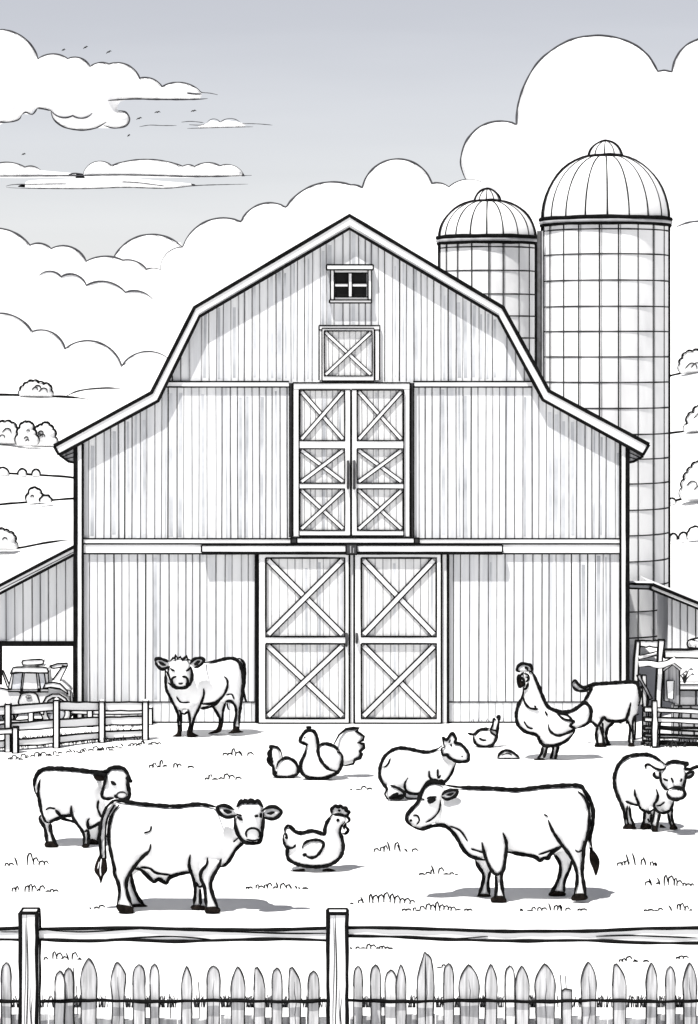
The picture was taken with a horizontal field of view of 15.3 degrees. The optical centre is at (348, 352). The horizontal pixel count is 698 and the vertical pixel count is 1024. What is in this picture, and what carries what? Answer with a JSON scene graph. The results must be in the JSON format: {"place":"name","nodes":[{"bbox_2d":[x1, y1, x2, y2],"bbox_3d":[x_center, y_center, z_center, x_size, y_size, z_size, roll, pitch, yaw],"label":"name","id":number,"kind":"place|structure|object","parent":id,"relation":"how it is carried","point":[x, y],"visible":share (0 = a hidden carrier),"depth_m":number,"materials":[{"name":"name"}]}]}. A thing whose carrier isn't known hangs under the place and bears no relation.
{"place":"outdoors","nodes":[
{"label":"outdoors","id":0,"kind":"place"},
{"bbox_2d":[0,445,63,460],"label":"hill","id":1,"kind":"structure","parent":0,"point":[12,452],"depth_m":183.36,"materials":[{"name":"white"}]},
{"bbox_2d":[0,419,17,444],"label":"bush","id":2,"kind":"object","parent":1,"relation":"on","point":[8,427],"visible":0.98,"depth_m":187.26,"materials":[{"name":"white plant"}]},
{"bbox_2d":[14,420,39,445],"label":"bush","id":3,"kind":"object","parent":1,"relation":"on","point":[26,433],"visible":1,"depth_m":186.63,"materials":[{"name":"white plant"}]},
{"bbox_2d":[32,421,58,446],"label":"bush","id":4,"kind":"object","parent":1,"relation":"on","point":[47,432],"visible":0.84,"depth_m":188.54,"materials":[{"name":"white plant"}]},
{"bbox_2d":[0,497,72,531],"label":"hill","id":5,"kind":"structure","parent":0,"point":[55,515],"depth_m":110.76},
{"bbox_2d":[25,486,43,503],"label":"bush","id":6,"kind":"object","parent":5,"relation":"on","point":[33,494],"visible":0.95,"depth_m":113.81,"materials":[{"name":"white plant"}]},
{"bbox_2d":[39,494,52,502],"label":"bush","id":7,"kind":"object","parent":5,"relation":"on","point":[45,498],"visible":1,"depth_m":112.84,"materials":[{"name":"white plant"}]},
{"bbox_2d":[0,540,72,581],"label":"hill","id":8,"kind":"structure","parent":0,"point":[18,560],"depth_m":84.24,"materials":[{"name":"white"}]},
{"bbox_2d":[0,527,18,549],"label":"bush","id":9,"kind":"object","parent":8,"relation":"on","point":[8,539],"visible":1,"depth_m":84.75,"materials":[{"name":"white plant"}]},
{"bbox_2d":[0,472,72,493],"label":"hill","id":10,"kind":"structure","parent":0,"point":[16,483],"depth_m":140.93,"materials":[{"name":"white"}]},
{"bbox_2d":[0,466,9,475],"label":"bush","id":11,"kind":"object","parent":10,"relation":"on","point":[4,471],"visible":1,"depth_m":143.81,"materials":[{"name":"white plant"}]},
{"bbox_2d":[17,468,26,475],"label":"bush","id":12,"kind":"object","parent":10,"relation":"on","point":[21,471],"visible":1,"depth_m":143.85,"materials":[{"name":"white plant"}]},
{"bbox_2d":[31,468,40,476],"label":"bush","id":13,"kind":"object","parent":10,"relation":"on","point":[35,472],"visible":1,"depth_m":143.87,"materials":[{"name":"white plant"}]},
{"bbox_2d":[0,393,122,415],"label":"hill","id":14,"kind":"structure","parent":0,"point":[18,405],"depth_m":317.66,"materials":[{"name":"white"}]},
{"bbox_2d":[18,379,53,396],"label":"bush","id":15,"kind":"object","parent":14,"relation":"on","point":[33,388],"visible":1,"depth_m":327.15,"materials":[{"name":"white plant"}]},
{"bbox_2d":[0,228,164,363],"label":"cloud","id":16,"kind":"structure","parent":0,"point":[67,294],"depth_m":1231.45,"materials":[{"name":"white"}]},
{"bbox_2d":[0,312,166,371],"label":"cloud","id":17,"kind":"structure","parent":0,"point":[24,347],"depth_m":1041.11,"materials":[{"name":"white"}]},
{"bbox_2d":[67,387,147,405],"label":"hill","id":18,"kind":"structure","parent":0,"point":[113,395],"depth_m":359.46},
{"bbox_2d":[0,29,217,130],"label":"cloud","id":19,"kind":"structure","parent":0,"point":[76,93],"depth_m":1890.73,"materials":[{"name":"white"}]},
{"bbox_2d":[6,178,240,188],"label":"cloud","id":20,"kind":"structure","parent":0,"point":[97,183],"depth_m":1697.45,"materials":[{"name":"white"}]},
{"bbox_2d":[0,159,251,177],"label":"cloud","id":21,"kind":"structure","parent":0,"point":[145,168],"depth_m":1745.94,"materials":[{"name":"white"}]},
{"bbox_2d":[114,234,181,268],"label":"cloud","id":22,"kind":"structure","parent":0,"point":[148,250],"depth_m":1410.07,"materials":[{"name":"white"}]},
{"bbox_2d":[140,118,268,128],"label":"cloud","id":23,"kind":"structure","parent":0,"point":[221,124],"depth_m":1798.57,"materials":[{"name":"white"}]},
{"bbox_2d":[153,158,483,356],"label":"cloud","id":24,"kind":"structure","parent":0,"point":[409,204],"depth_m":1219.46,"materials":[{"name":"white"}]},
{"bbox_2d":[0,368,697,1023],"bbox_3d":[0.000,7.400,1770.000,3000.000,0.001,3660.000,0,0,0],"label":"ground","id":25,"kind":"structure","parent":0,"point":[620,894],"depth_m":37.25,"materials":[{"name":"white"}]},
{"bbox_2d":[0,726,18,753],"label":"fence stub","id":26,"kind":"object","parent":25,"relation":"on","point":[13,731],"visible":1,"depth_m":48.04,"materials":[{"name":"white paint"}]},
{"bbox_2d":[0,658,72,719],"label":"tractor","id":27,"kind":"object","parent":25,"relation":"on","point":[31,680],"visible":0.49,"depth_m":51.48,"materials":[{"name":"white paint"}]},
{"bbox_2d":[0,697,148,752],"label":"rail fence","id":28,"kind":"object","parent":25,"relation":"on","point":[57,723],"visible":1,"depth_m":49.05,"materials":[{"name":"white paint"}]},
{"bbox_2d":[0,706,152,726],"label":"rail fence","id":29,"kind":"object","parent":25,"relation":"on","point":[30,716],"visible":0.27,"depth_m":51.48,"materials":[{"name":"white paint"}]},
{"bbox_2d":[33,765,132,847],"bbox_3d":[-3.983,6.792,39.010,1.509,1.299,0.682,0,0,0],"label":"cow","id":30,"kind":"object","parent":25,"relation":"on","point":[79,796],"visible":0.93,"depth_m":38.83},
{"bbox_2d":[94,798,282,913],"bbox_3d":[-2.123,6.636,34.463,2.518,1.598,0.886,0,0,0],"label":"cow","id":31,"kind":"object","parent":25,"relation":"on","point":[200,843],"visible":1,"depth_m":34.28},
{"bbox_2d":[154,654,246,736],"bbox_3d":[-2.848,6.580,50.187,1.765,1.654,1.134,0,0,0],"label":"cow","id":32,"kind":"object","parent":25,"relation":"on","point":[197,685],"visible":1,"depth_m":50.03},
{"bbox_2d":[266,745,299,778],"bbox_3d":[-1.144,7.118,45.313,0.592,0.596,0.299,0,0,0],"label":"chick","id":33,"kind":"object","parent":25,"relation":"on","point":[285,767],"visible":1,"depth_m":45.22},
{"bbox_2d":[282,804,350,870],"bbox_3d":[-0.462,6.924,37.163,0.980,0.963,0.488,0,0,0],"label":"hen","id":34,"kind":"object","parent":25,"relation":"on","point":[315,849],"visible":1,"depth_m":37.02,"materials":[{"name":"white"}]},
{"bbox_2d":[298,726,365,779],"bbox_3d":[-0.294,6.946,45.146,1.171,0.942,0.530,0,0,0],"label":"hen","id":35,"kind":"object","parent":25,"relation":"on","point":[322,760],"visible":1,"depth_m":45.04,"materials":[{"name":"white"}]},
{"bbox_2d":[0,951,697,1023],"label":"picket fence","id":36,"kind":"object","parent":25,"relation":"on","point":[517,1001],"visible":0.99,"depth_m":27.90,"materials":[{"name":"white wood"}]},
{"bbox_2d":[0,907,697,1023],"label":"post and rail fence","id":37,"kind":"object","parent":25,"relation":"on","point":[29,933],"visible":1,"depth_m":27.31,"materials":[{"name":"white paint"}]},
{"bbox_2d":[378,732,469,799],"bbox_3d":[1.242,6.834,43.171,1.529,1.160,0.597,0,0,0],"label":"calf","id":38,"kind":"object","parent":25,"relation":"on","point":[403,771],"visible":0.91,"depth_m":42.95},
{"bbox_2d":[468,715,500,747],"bbox_3d":[2.539,7.118,48.819,0.629,0.660,0.325,0,0,0],"label":"chick","id":39,"kind":"object","parent":25,"relation":"on","point":[485,737],"visible":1,"depth_m":48.74},
{"bbox_2d":[436,187,536,364],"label":"silo","id":40,"kind":"object","parent":25,"relation":"on","point":[486,240],"visible":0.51,"depth_m":70.95,"materials":[{"name":"white paint"}]},
{"bbox_2d":[405,778,599,902],"bbox_3d":[2.074,6.603,35.224,2.650,1.733,0.705,0,0,0],"label":"cow","id":41,"kind":"object","parent":25,"relation":"on","point":[489,828],"visible":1,"depth_m":34.96},
{"bbox_2d":[497,749,519,758],"bbox_3d":[2.910,7.319,47.442,0.420,0.208,0.205,0,0,0],"label":"rock","id":42,"kind":"object","parent":25,"relation":"on","point":[507,754],"visible":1,"depth_m":47.36,"materials":[{"name":"white stone"}]},
{"bbox_2d":[514,662,592,759],"bbox_3d":[3.723,6.542,47.373,1.434,1.835,0.649,0,0,0],"label":"rooster","id":43,"kind":"object","parent":25,"relation":"on","point":[541,720],"visible":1,"depth_m":47.19},
{"bbox_2d":[537,139,672,646],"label":"silo","id":44,"kind":"object","parent":25,"relation":"on","point":[603,287],"visible":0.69,"depth_m":65.67,"materials":[{"name":"white paint"}]},
{"bbox_2d":[572,679,648,746],"bbox_3d":[5.015,6.790,49.015,1.631,1.317,0.789,0,0,-20],"label":"cow","id":45,"kind":"object","parent":25,"relation":"on","point":[611,703],"visible":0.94,"depth_m":48.80},
{"bbox_2d":[612,752,697,831],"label":"bull","id":46,"kind":"object","parent":25,"relation":"on","point":[651,786],"visible":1,"depth_m":40.16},
{"bbox_2d":[628,637,697,747],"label":"cattle pen","id":47,"kind":"object","parent":25,"relation":"on","point":[652,729],"visible":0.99,"depth_m":48.88,"materials":[{"name":"white paint"}]},
{"bbox_2d":[662,663,681,704],"bbox_3d":[6.069,6.202,49.059,0.384,0.835,0.448,0,0,0],"label":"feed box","id":48,"kind":"object","parent":47,"relation":"attached to","point":[672,684],"visible":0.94,"depth_m":48.93,"materials":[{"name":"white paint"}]},
{"bbox_2d":[630,576,697,647],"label":"shed","id":49,"kind":"structure","parent":25,"relation":"on","point":[677,619],"depth_m":63.00,"materials":[{"name":"white paint"}]},
{"bbox_2d":[0,0,697,259],"label":"sky","id":50,"kind":"structure","parent":0,"point":[342,89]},
{"bbox_2d":[3,718,697,1017],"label":"grass","id":51,"kind":"structure","parent":0,"point":[285,1005],"depth_m":34.50,"materials":[{"name":"white plant"}]},
{"bbox_2d":[53,214,649,723],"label":"barn","id":52,"kind":"structure","parent":0,"point":[349,468],"depth_m":52.00,"materials":[{"name":"white paint"}]},
{"bbox_2d":[0,544,73,684],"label":"open shed","id":53,"kind":"structure","parent":52,"relation":"attached to","point":[36,604],"depth_m":52.50,"materials":[{"name":"white paint"}]},
{"bbox_2d":[257,555,349,723],"bbox_3d":[-0.903,5.692,51.864,1.847,3.437,0.192,0,0,0],"label":"barn door","id":54,"kind":"structure","parent":52,"relation":"in","point":[303,601],"depth_m":51.91,"materials":[{"name":"white paint"}]},
{"bbox_2d":[298,389,350,536],"bbox_3d":[-0.483,2.192,51.859,1.052,2.950,0.203,0,0,0],"label":"loft door","id":55,"kind":"structure","parent":52,"relation":"in","point":[324,415],"depth_m":51.88,"materials":[{"name":"white paint"}]},
{"bbox_2d":[326,264,373,303],"bbox_3d":[0.017,-1.380,51.911,0.964,0.790,0.158,0,0,0],"label":"window","id":56,"kind":"structure","parent":52,"relation":"in","point":[348,284],"depth_m":51.91,"materials":[{"name":"white paint"}]},
{"bbox_2d":[351,389,403,536],"bbox_3d":[0.571,2.192,51.858,1.068,2.950,0.203,0,0,0],"label":"loft door","id":57,"kind":"structure","parent":52,"relation":"in","point":[377,415],"depth_m":51.88,"materials":[{"name":"white paint"}]},
{"bbox_2d":[354,555,441,723],"bbox_3d":[0.973,5.692,51.865,1.767,3.437,0.189,0,0,0],"label":"barn door","id":58,"kind":"structure","parent":52,"relation":"in","point":[398,598],"depth_m":51.91,"materials":[{"name":"white paint"}]},
{"bbox_2d":[460,34,697,231],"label":"cloud","id":59,"kind":"structure","parent":0,"point":[579,96],"depth_m":1470.00,"materials":[{"name":"white"}]},
{"bbox_2d":[670,220,697,367],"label":"cloud","id":60,"kind":"structure","parent":0,"point":[683,287],"depth_m":1285.24,"materials":[{"name":"white"}]},
{"bbox_2d":[670,372,697,416],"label":"hill","id":61,"kind":"structure","parent":0,"point":[683,395],"depth_m":316.09,"materials":[{"name":"white"}]},
{"bbox_2d":[677,348,697,373],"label":"bush","id":62,"kind":"object","parent":61,"relation":"on","point":[688,362],"visible":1,"depth_m":325.86,"materials":[{"name":"white plant"}]},
{"bbox_2d":[670,431,697,453],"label":"hill","id":63,"kind":"structure","parent":0,"point":[682,442],"depth_m":197.65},
{"bbox_2d":[683,405,697,432],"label":"bush","id":64,"kind":"object","parent":63,"relation":"on","point":[690,425],"visible":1,"depth_m":202.41,"materials":[{"name":"white plant"}]},
{"bbox_2d":[670,498,697,522],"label":"hill","id":65,"kind":"structure","parent":0,"point":[683,511],"depth_m":116.36,"materials":[{"name":"white"}]},
{"bbox_2d":[670,497,676,503],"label":"bush","id":66,"kind":"object","parent":65,"relation":"on","point":[673,500],"visible":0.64,"depth_m":118.88,"materials":[{"name":"white plant"}]},
{"bbox_2d":[678,460,697,500],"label":"bush","id":67,"kind":"object","parent":65,"relation":"on","point":[688,490],"visible":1,"depth_m":117.53,"materials":[{"name":"white plant"}]},
{"bbox_2d":[671,539,697,575],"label":"hill","id":68,"kind":"structure","parent":0,"point":[684,558],"depth_m":88.62,"materials":[{"name":"white"}]},
{"bbox_2d":[671,532,677,540],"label":"bush","id":69,"kind":"object","parent":68,"relation":"on","point":[674,536],"visible":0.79,"depth_m":90.92,"materials":[{"name":"white plant"}]},
{"bbox_2d":[678,531,687,540],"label":"bush","id":70,"kind":"object","parent":68,"relation":"on","point":[682,536],"visible":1,"depth_m":90.91,"materials":[{"name":"white plant"}]},
{"bbox_2d":[686,525,697,539],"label":"bush","id":71,"kind":"object","parent":68,"relation":"on","point":[692,531],"visible":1,"depth_m":90.84,"materials":[{"name":"white plant"}]},
{"bbox_2d":[671,681,697,734],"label":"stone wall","id":72,"kind":"structure","parent":0,"point":[689,695],"depth_m":50.37,"materials":[{"name":"white paint"}]},
{"bbox_2d":[681,667,694,682],"bbox_3d":[6.575,6.262,50.497,0.280,0.325,0.078,0,0,0],"label":"plant","id":73,"kind":"object","parent":72,"relation":"on","point":[684,678],"visible":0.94,"depth_m":50.49,"materials":[{"name":"grey plant"}]}
]}

